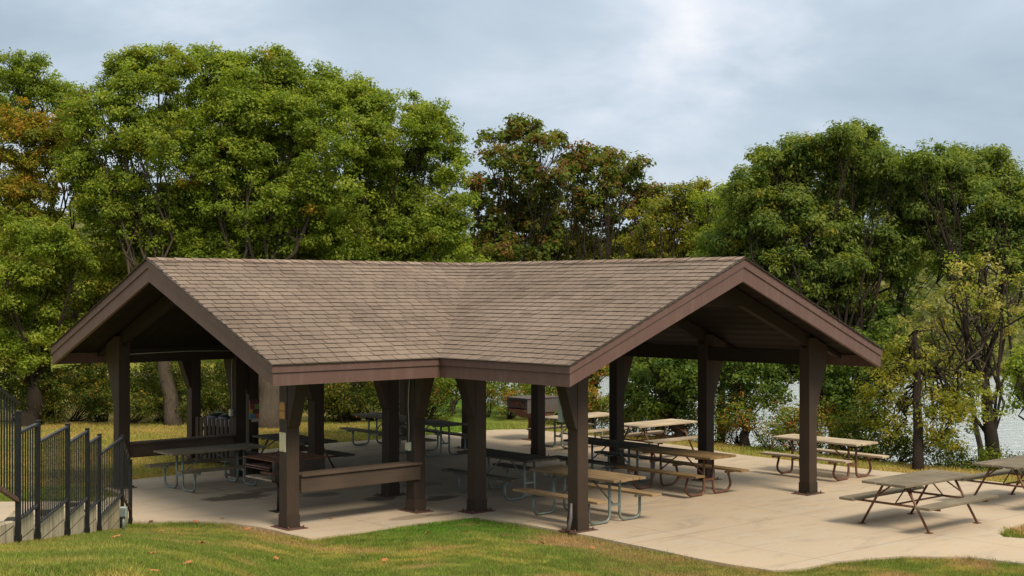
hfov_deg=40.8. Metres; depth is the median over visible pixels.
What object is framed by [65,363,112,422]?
shrub
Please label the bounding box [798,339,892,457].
bank tree
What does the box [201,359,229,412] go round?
shrub
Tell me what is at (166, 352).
wire
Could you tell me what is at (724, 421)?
shrub
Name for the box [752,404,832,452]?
shrub
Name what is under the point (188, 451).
picnic table
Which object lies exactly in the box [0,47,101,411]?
maple tree
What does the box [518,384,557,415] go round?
shrub
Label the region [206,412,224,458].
rubbish bin
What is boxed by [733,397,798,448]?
shrub
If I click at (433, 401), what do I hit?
shrub
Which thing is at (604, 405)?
shrub
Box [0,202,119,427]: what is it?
maple tree
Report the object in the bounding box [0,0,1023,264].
sky
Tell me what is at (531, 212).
hickory tree
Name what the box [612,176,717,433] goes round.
ash tree
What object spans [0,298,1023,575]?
ground
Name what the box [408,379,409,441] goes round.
cable
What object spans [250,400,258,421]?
tile panel
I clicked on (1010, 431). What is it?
lake water
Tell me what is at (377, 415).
picnic table
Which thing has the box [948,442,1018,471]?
shrub
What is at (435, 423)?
picnic table
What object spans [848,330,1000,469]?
locust tree
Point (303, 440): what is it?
picnic table
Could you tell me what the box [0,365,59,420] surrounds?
shrub
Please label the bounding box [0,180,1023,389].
wood
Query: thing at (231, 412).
junction box
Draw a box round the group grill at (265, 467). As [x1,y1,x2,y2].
[243,452,328,512]
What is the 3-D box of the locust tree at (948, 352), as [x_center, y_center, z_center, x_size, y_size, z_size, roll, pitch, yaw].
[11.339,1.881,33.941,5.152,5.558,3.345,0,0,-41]
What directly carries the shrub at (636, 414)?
on the ground at (502, 418)
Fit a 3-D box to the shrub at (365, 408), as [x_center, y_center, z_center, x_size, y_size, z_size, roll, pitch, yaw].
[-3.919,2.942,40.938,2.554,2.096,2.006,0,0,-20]
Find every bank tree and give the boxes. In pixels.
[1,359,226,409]
[434,377,514,413]
[510,383,588,394]
[588,364,608,427]
[602,357,697,437]
[692,361,798,446]
[773,275,922,413]
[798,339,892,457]
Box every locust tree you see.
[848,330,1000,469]
[888,250,1023,458]
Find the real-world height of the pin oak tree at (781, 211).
10.744 m
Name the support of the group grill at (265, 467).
on the concrete slab
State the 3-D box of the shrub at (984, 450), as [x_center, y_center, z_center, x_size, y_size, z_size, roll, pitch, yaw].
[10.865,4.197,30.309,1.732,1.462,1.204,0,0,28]
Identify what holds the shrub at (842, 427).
on the ground at (502, 418)
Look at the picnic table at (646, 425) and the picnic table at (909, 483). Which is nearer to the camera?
the picnic table at (909, 483)
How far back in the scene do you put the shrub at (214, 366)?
44.37 m
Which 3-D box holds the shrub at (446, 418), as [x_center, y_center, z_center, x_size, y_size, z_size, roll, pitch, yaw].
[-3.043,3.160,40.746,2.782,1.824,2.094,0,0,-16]
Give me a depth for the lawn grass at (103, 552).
18.27 m
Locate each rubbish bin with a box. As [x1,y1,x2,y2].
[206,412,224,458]
[217,413,229,456]
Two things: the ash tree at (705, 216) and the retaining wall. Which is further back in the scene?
the ash tree at (705, 216)
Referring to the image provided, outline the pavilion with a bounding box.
[50,256,883,533]
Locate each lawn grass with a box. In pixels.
[0,517,1023,575]
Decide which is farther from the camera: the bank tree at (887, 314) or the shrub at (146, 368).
the shrub at (146, 368)
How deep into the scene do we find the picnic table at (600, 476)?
23.08 m
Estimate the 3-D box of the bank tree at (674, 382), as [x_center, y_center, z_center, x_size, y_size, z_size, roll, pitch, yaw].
[3.819,2.605,35.986,2.399,3.380,3.731,0,0,-17]
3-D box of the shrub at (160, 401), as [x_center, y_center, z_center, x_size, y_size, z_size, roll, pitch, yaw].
[-9.589,2.947,40.149,2.258,2.084,2.185,0,0,2]
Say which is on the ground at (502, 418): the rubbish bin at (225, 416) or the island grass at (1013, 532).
the island grass at (1013, 532)
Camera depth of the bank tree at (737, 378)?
34.41 m
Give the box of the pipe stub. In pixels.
[566,503,572,531]
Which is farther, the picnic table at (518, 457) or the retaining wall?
the picnic table at (518, 457)
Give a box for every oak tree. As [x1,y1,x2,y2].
[47,40,219,425]
[154,41,385,428]
[293,59,493,420]
[685,116,946,455]
[877,137,1023,469]
[997,343,1023,419]
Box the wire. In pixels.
[130,350,217,354]
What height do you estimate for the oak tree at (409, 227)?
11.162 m
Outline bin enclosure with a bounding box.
[196,416,229,463]
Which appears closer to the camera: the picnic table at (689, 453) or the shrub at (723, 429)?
the picnic table at (689, 453)
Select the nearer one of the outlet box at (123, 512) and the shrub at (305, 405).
the outlet box at (123, 512)
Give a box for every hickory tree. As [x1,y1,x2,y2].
[461,112,586,394]
[548,138,672,426]
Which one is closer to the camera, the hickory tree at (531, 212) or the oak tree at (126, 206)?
the oak tree at (126, 206)
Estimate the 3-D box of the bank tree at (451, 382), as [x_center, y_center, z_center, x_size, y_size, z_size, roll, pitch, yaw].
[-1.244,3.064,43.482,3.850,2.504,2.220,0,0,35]
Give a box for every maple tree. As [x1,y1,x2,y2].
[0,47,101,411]
[0,96,104,419]
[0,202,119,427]
[57,228,142,421]
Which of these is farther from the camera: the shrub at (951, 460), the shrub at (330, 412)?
the shrub at (330, 412)
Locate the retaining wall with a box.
[0,497,127,543]
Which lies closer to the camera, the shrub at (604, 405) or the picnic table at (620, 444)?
the picnic table at (620, 444)
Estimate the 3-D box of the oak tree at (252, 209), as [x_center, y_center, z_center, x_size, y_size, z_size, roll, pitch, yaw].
[-7.296,-1.495,40.878,7.203,11.780,6.167,0,0,-1]
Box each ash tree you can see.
[440,225,656,391]
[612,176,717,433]
[682,180,731,442]
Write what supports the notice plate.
attached to the pavilion
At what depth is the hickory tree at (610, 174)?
45.54 m
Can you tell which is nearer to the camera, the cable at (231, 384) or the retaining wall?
the retaining wall
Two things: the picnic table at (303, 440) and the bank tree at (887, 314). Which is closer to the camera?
the picnic table at (303, 440)
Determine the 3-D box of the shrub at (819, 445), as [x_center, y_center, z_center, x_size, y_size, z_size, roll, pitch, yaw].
[7.398,3.400,33.116,1.594,1.603,1.484,0,0,-41]
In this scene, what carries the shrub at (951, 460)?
on the ground at (502, 418)
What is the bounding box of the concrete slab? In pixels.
[0,429,1023,573]
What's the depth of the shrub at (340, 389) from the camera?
39.90 m
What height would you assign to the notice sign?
0.290 m
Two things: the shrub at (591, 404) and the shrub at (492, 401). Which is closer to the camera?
the shrub at (591, 404)
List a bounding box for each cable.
[231,359,232,408]
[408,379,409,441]
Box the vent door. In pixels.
[511,400,522,406]
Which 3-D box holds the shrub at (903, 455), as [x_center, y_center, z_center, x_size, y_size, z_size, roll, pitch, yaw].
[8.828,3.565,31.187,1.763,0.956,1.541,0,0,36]
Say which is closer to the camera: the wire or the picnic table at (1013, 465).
the picnic table at (1013, 465)
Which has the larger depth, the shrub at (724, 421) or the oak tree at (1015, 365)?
the shrub at (724, 421)
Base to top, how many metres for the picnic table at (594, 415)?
0.755 m
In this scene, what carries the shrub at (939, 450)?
on the ground at (502, 418)
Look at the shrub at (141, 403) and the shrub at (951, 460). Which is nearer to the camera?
the shrub at (951, 460)
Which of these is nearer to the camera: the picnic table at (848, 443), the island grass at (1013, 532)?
the island grass at (1013, 532)
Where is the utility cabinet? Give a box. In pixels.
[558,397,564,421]
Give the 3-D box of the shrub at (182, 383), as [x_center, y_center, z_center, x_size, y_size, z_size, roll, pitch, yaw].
[-8.923,3.055,40.309,1.876,1.886,2.783,0,0,27]
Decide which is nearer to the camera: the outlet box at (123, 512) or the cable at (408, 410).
the outlet box at (123, 512)
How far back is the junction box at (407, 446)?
23.83 m
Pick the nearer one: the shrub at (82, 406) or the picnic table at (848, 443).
the picnic table at (848, 443)
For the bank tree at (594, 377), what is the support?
on the ground at (502, 418)
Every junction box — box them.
[229,409,233,415]
[405,442,410,450]
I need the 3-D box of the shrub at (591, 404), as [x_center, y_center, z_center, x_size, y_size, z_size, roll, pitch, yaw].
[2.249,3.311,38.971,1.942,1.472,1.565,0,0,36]
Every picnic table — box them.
[144,443,266,492]
[246,433,354,467]
[339,412,434,447]
[399,419,467,456]
[441,448,561,500]
[513,465,661,524]
[526,412,630,448]
[549,437,671,484]
[600,419,697,456]
[616,446,748,496]
[760,434,888,480]
[839,469,998,533]
[957,455,1023,495]
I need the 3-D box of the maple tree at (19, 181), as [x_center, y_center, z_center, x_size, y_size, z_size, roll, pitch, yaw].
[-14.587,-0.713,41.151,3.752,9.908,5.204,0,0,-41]
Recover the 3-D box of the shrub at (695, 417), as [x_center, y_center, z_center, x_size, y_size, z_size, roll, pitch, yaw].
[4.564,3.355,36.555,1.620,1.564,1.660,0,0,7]
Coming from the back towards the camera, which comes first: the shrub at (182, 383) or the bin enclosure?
the shrub at (182, 383)
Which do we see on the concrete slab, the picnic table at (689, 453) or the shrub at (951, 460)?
the picnic table at (689, 453)
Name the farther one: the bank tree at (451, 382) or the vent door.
the bank tree at (451, 382)
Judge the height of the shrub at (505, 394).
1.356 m
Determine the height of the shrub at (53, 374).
2.039 m
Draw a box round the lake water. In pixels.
[435,376,1023,468]
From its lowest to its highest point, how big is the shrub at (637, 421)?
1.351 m
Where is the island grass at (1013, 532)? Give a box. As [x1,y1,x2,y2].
[997,524,1023,538]
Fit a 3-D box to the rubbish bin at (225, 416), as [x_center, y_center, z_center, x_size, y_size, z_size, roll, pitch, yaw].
[-6.305,3.334,30.740,0.544,1.089,0.544,0,0,-41]
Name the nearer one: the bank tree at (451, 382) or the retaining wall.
the retaining wall
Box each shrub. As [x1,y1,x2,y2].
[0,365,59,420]
[8,359,87,424]
[43,364,111,422]
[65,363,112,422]
[90,365,184,424]
[130,362,186,420]
[142,361,220,420]
[160,361,229,423]
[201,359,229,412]
[302,390,326,414]
[305,381,378,422]
[324,383,351,421]
[342,381,399,420]
[365,381,457,420]
[425,377,458,419]
[459,381,502,416]
[486,383,530,419]
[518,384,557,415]
[545,385,590,423]
[588,380,608,428]
[594,393,641,431]
[606,400,663,432]
[624,406,693,437]
[660,397,715,436]
[690,394,739,443]
[714,380,770,444]
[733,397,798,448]
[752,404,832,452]
[784,396,855,454]
[821,400,875,458]
[840,419,908,461]
[861,427,938,464]
[902,424,987,468]
[924,442,981,468]
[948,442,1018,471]
[967,445,1023,474]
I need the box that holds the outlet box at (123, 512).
[119,506,127,529]
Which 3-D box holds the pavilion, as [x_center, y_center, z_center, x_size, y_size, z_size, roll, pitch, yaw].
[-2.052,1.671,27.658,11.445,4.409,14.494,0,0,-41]
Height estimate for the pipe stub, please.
0.445 m
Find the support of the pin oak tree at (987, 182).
on the ground at (502, 418)
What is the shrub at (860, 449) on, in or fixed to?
on the ground at (502, 418)
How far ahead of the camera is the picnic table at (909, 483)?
22.51 m
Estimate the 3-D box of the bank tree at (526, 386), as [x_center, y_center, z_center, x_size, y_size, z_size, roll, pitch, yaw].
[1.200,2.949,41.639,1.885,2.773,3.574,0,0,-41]
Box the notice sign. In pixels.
[279,401,285,419]
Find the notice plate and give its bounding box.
[279,432,285,451]
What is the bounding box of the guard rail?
[0,387,132,543]
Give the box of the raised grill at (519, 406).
[505,395,557,440]
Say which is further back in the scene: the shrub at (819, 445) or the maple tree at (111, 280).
the maple tree at (111, 280)
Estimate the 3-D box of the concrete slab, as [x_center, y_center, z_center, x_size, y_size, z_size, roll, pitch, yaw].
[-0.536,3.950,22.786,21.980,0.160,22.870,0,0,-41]
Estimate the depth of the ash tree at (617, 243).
46.16 m
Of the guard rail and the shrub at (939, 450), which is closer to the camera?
the guard rail
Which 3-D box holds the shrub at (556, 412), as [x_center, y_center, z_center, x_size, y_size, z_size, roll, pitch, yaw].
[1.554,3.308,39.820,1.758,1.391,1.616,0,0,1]

